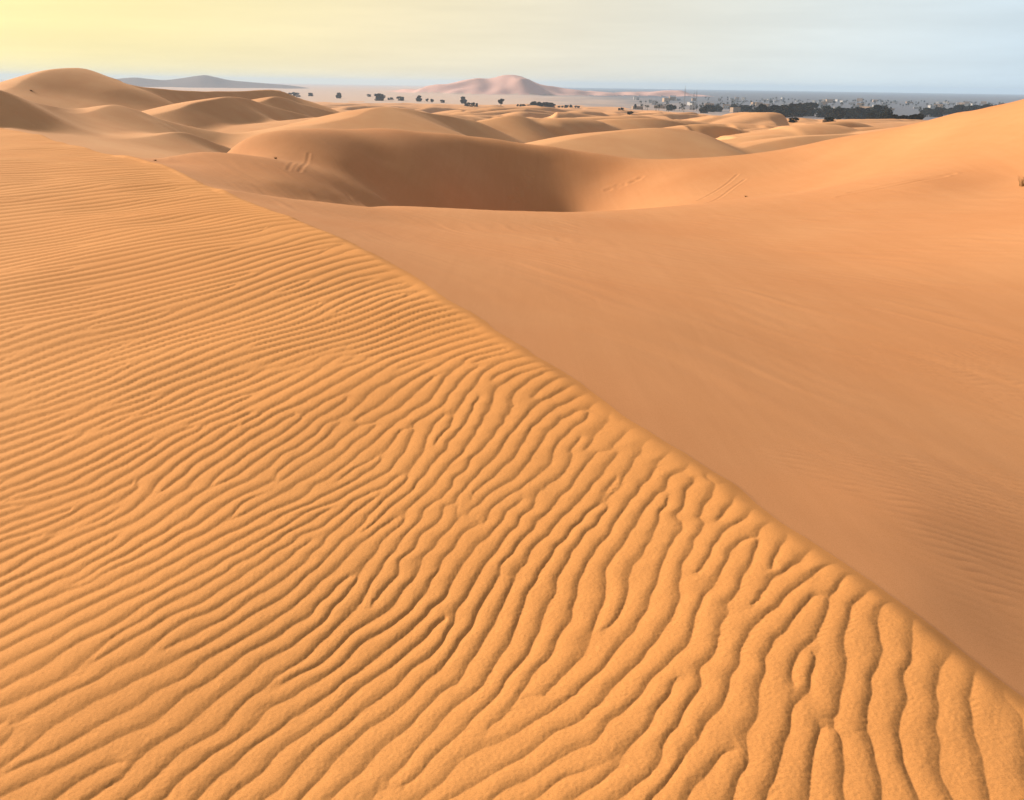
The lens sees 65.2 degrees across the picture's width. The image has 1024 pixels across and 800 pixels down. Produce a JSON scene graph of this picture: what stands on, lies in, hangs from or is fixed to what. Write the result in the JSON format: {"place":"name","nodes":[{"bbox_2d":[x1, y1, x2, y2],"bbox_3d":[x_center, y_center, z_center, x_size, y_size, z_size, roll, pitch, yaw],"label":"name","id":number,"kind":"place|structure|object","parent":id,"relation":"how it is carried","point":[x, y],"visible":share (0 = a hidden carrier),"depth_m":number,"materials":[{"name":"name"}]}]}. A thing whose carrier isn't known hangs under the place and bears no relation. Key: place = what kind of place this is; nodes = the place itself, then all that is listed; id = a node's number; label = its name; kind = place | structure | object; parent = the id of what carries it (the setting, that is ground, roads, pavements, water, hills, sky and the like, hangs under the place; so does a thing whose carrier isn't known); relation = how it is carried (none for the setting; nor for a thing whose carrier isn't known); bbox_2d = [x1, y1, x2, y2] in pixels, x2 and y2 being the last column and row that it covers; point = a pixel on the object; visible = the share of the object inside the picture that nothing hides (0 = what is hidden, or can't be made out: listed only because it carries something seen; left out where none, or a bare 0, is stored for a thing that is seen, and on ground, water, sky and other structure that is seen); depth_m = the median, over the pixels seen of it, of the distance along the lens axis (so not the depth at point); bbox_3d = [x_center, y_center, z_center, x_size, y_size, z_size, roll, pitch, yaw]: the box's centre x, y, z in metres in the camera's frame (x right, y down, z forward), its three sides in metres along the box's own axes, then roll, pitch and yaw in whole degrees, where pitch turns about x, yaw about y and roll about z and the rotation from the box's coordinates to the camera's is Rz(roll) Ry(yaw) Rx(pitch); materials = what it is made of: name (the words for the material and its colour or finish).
{"place":"outdoors","nodes":[
{"label":"outdoors","id":0,"kind":"place"},
{"bbox_2d":[0,90,92,132],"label":"slip face dune","id":1,"kind":"structure","parent":0,"point":[15,110],"depth_m":37.72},
{"bbox_2d":[0,105,244,157],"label":"pyramid dune","id":2,"kind":"structure","parent":0,"point":[120,130],"depth_m":43.62,"materials":[{"name":"orange sand"}]},
{"bbox_2d":[0,68,339,112],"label":"peaked dune","id":3,"kind":"structure","parent":0,"point":[72,88],"depth_m":88.45,"materials":[{"name":"orange sand"}]},
{"bbox_2d":[117,75,304,88],"bbox_3d":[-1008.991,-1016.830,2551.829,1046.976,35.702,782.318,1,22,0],"label":"mountain","id":4,"kind":"structure","parent":0,"point":[203,81],"depth_m":2391.26,"materials":[{"name":"grey stone"}]},
{"bbox_2d":[141,97,311,128],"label":"shaded dune","id":5,"kind":"structure","parent":0,"point":[206,113],"depth_m":78.58,"materials":[{"name":"orange sand"}]},
{"bbox_2d":[253,97,335,116],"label":"dune","id":6,"kind":"structure","parent":0,"point":[289,105],"depth_m":111.06,"materials":[{"name":"orange sand"}]},
{"bbox_2d":[230,107,526,147],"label":"round dune","id":7,"kind":"structure","parent":0,"point":[394,118],"depth_m":64.44,"materials":[{"name":"orange sand"}]},
{"bbox_2d":[148,128,739,211],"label":"hollow dune","id":8,"kind":"structure","parent":0,"point":[373,167],"depth_m":25.97,"materials":[{"name":"orange sand"}]},
{"bbox_2d":[0,128,1023,799],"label":"rippled dune","id":9,"kind":"structure","parent":0,"point":[292,508],"depth_m":2.82,"materials":[{"name":"orange sand"}]},
{"bbox_2d":[0,80,1023,119],"bbox_3d":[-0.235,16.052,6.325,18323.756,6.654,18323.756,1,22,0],"label":"desert plain","id":10,"kind":"structure","parent":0,"point":[328,92],"depth_m":1593.32,"materials":[{"name":"beige sand"}]},
{"bbox_2d":[288,92,300,96],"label":"desert shrub","id":11,"kind":"object","parent":10,"relation":"on","point":[295,94],"visible":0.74,"depth_m":1112.69,"materials":[{"name":"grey plant"}]},
{"bbox_2d":[374,93,384,100],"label":"desert tree","id":12,"kind":"object","parent":10,"relation":"on","point":[380,97],"visible":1,"depth_m":920.86,"materials":[{"name":"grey plant"}]},
{"bbox_2d":[396,96,403,100],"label":"desert shrub","id":13,"kind":"object","parent":10,"relation":"on","point":[399,98],"visible":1,"depth_m":935.30,"materials":[{"name":"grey plant"}]},
{"bbox_2d":[460,96,466,103],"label":"desert tree","id":14,"kind":"object","parent":10,"relation":"on","point":[463,100],"visible":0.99,"depth_m":878.02,"materials":[{"name":"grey plant"}]},
{"bbox_2d":[699,107,707,112],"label":"desert tree","id":15,"kind":"object","parent":10,"relation":"on","point":[703,109],"visible":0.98,"depth_m":608.32,"materials":[{"name":"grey plant"}]},
{"bbox_2d":[708,107,715,111],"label":"desert tree","id":16,"kind":"object","parent":10,"relation":"on","point":[711,109],"visible":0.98,"depth_m":660.55,"materials":[{"name":"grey plant"}]},
{"bbox_2d":[730,107,740,112],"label":"house","id":17,"kind":"structure","parent":10,"relation":"on","point":[735,109],"depth_m":662.92,"materials":[{"name":"paint"}]},
{"bbox_2d":[741,105,749,111],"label":"desert tree","id":18,"kind":"object","parent":10,"relation":"on","point":[745,108],"visible":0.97,"depth_m":678.16,"materials":[{"name":"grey plant"}]},
{"bbox_2d":[754,104,765,111],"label":"desert tree","id":19,"kind":"object","parent":10,"relation":"on","point":[757,109],"visible":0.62,"depth_m":517.22,"materials":[{"name":"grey plant"}]},
{"bbox_2d":[758,106,770,111],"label":"desert tree","id":20,"kind":"object","parent":10,"relation":"on","point":[765,109],"visible":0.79,"depth_m":513.62,"materials":[{"name":"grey plant"}]},
{"bbox_2d":[768,104,779,111],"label":"desert tree","id":21,"kind":"object","parent":10,"relation":"on","point":[774,106],"visible":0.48,"depth_m":512.25,"materials":[{"name":"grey plant"}]},
{"bbox_2d":[771,105,792,116],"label":"desert tree","id":22,"kind":"object","parent":10,"relation":"on","point":[787,110],"visible":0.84,"depth_m":507.56,"materials":[{"name":"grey plant"}]},
{"bbox_2d":[791,107,803,116],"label":"desert tree","id":23,"kind":"object","parent":10,"relation":"on","point":[795,112],"visible":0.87,"depth_m":540.47,"materials":[{"name":"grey plant"}]},
{"bbox_2d":[799,106,808,113],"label":"desert tree","id":24,"kind":"object","parent":10,"relation":"on","point":[806,110],"visible":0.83,"depth_m":555.02,"materials":[{"name":"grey plant"}]},
{"bbox_2d":[798,102,818,115],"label":"desert tree","id":25,"kind":"object","parent":10,"relation":"on","point":[810,106],"visible":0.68,"depth_m":576.00,"materials":[{"name":"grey plant"}]},
{"bbox_2d":[814,105,830,117],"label":"desert tree","id":26,"kind":"object","parent":10,"relation":"on","point":[820,112],"visible":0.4,"depth_m":538.81,"materials":[{"name":"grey plant"}]},
{"bbox_2d":[824,109,836,117],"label":"desert tree","id":27,"kind":"object","parent":10,"relation":"on","point":[829,113],"visible":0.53,"depth_m":501.09,"materials":[{"name":"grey plant"}]},
{"bbox_2d":[831,107,845,118],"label":"desert tree","id":28,"kind":"object","parent":10,"relation":"on","point":[839,112],"visible":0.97,"depth_m":459.02,"materials":[{"name":"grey plant"}]},
{"bbox_2d":[843,108,855,118],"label":"desert tree","id":29,"kind":"object","parent":10,"relation":"on","point":[848,114],"visible":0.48,"depth_m":508.77,"materials":[{"name":"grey plant"}]},
{"bbox_2d":[850,107,869,118],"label":"desert tree","id":30,"kind":"object","parent":10,"relation":"on","point":[861,113],"visible":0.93,"depth_m":499.42,"materials":[{"name":"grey plant"}]},
{"bbox_2d":[869,104,887,118],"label":"desert tree","id":31,"kind":"object","parent":10,"relation":"on","point":[876,108],"visible":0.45,"depth_m":509.90,"materials":[{"name":"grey plant"}]},
{"bbox_2d":[877,108,892,118],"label":"desert tree","id":32,"kind":"object","parent":10,"relation":"on","point":[887,111],"visible":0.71,"depth_m":398.74,"materials":[{"name":"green plant"}]},
{"bbox_2d":[920,110,927,116],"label":"desert tree","id":33,"kind":"object","parent":10,"relation":"on","point":[922,112],"visible":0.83,"depth_m":618.67,"materials":[{"name":"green plant"}]},
{"bbox_2d":[923,107,935,116],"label":"desert tree","id":34,"kind":"object","parent":10,"relation":"on","point":[929,111],"visible":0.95,"depth_m":623.68,"materials":[{"name":"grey plant"}]},
{"bbox_2d":[929,107,945,116],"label":"desert tree","id":35,"kind":"object","parent":10,"relation":"on","point":[939,110],"visible":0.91,"depth_m":627.42,"materials":[{"name":"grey plant"}]},
{"bbox_2d":[949,104,969,113],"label":"desert tree","id":36,"kind":"object","parent":10,"relation":"on","point":[955,108],"visible":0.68,"depth_m":629.30,"materials":[{"name":"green plant"}]},
{"bbox_2d":[962,105,971,111],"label":"desert tree","id":37,"kind":"object","parent":10,"relation":"on","point":[965,107],"visible":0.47,"depth_m":626.54,"materials":[{"name":"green plant"}]},
{"bbox_2d":[964,105,978,110],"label":"desert tree","id":38,"kind":"object","parent":10,"relation":"on","point":[973,107],"visible":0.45,"depth_m":625.55,"materials":[{"name":"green plant"}]},
{"bbox_2d":[0,0,1023,94],"label":"sky","id":39,"kind":"structure","parent":0,"point":[898,46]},
{"bbox_2d":[383,75,712,96],"bbox_3d":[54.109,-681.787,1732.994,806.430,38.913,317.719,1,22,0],"label":"horizon dune","id":40,"kind":"structure","parent":0,"point":[509,84],"depth_m":1643.37,"materials":[{"name":"beige sand"}]},
{"bbox_2d":[205,101,926,142],"bbox_3d":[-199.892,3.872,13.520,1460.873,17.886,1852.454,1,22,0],"label":"dune field","id":41,"kind":"structure","parent":0,"point":[531,123],"depth_m":123.41,"materials":[{"name":"orange sand"}]},
{"bbox_2d":[788,117,798,122],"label":"desert shrub","id":42,"kind":"object","parent":41,"relation":"on","point":[794,120],"visible":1,"depth_m":240.18,"materials":[{"name":"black plant"}]},
{"bbox_2d":[822,117,834,121],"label":"desert shrub","id":43,"kind":"object","parent":41,"relation":"on","point":[829,119],"visible":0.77,"depth_m":227.49,"materials":[{"name":"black plant"}]},
{"bbox_2d":[866,111,876,118],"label":"desert tree","id":44,"kind":"object","parent":41,"relation":"on","point":[871,115],"visible":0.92,"depth_m":397.38,"materials":[{"name":"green plant"}]},
{"bbox_2d":[882,113,892,118],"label":"desert tree","id":45,"kind":"object","parent":41,"relation":"on","point":[884,116],"visible":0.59,"depth_m":323.96,"materials":[{"name":"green plant"}]},
{"bbox_2d":[891,114,898,118],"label":"desert tree","id":46,"kind":"object","parent":41,"relation":"on","point":[894,116],"visible":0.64,"depth_m":283.13,"materials":[{"name":"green plant"}]},
{"bbox_2d":[916,114,924,119],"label":"desert tree","id":47,"kind":"object","parent":41,"relation":"on","point":[920,116],"visible":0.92,"depth_m":279.74,"materials":[{"name":"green plant"}]},
{"bbox_2d":[132,99,1023,696],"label":"smooth dune","id":48,"kind":"structure","parent":0,"point":[820,343],"depth_m":6.92,"materials":[{"name":"orange sand"}]},
{"bbox_2d":[525,128,752,158],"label":"dune","id":49,"kind":"structure","parent":0,"point":[657,143],"depth_m":50.05,"materials":[{"name":"orange sand"}]},
{"bbox_2d":[733,133,862,152],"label":"sand dune","id":50,"kind":"structure","parent":0,"point":[766,145],"depth_m":58.20,"materials":[{"name":"orange sand"}]}
]}

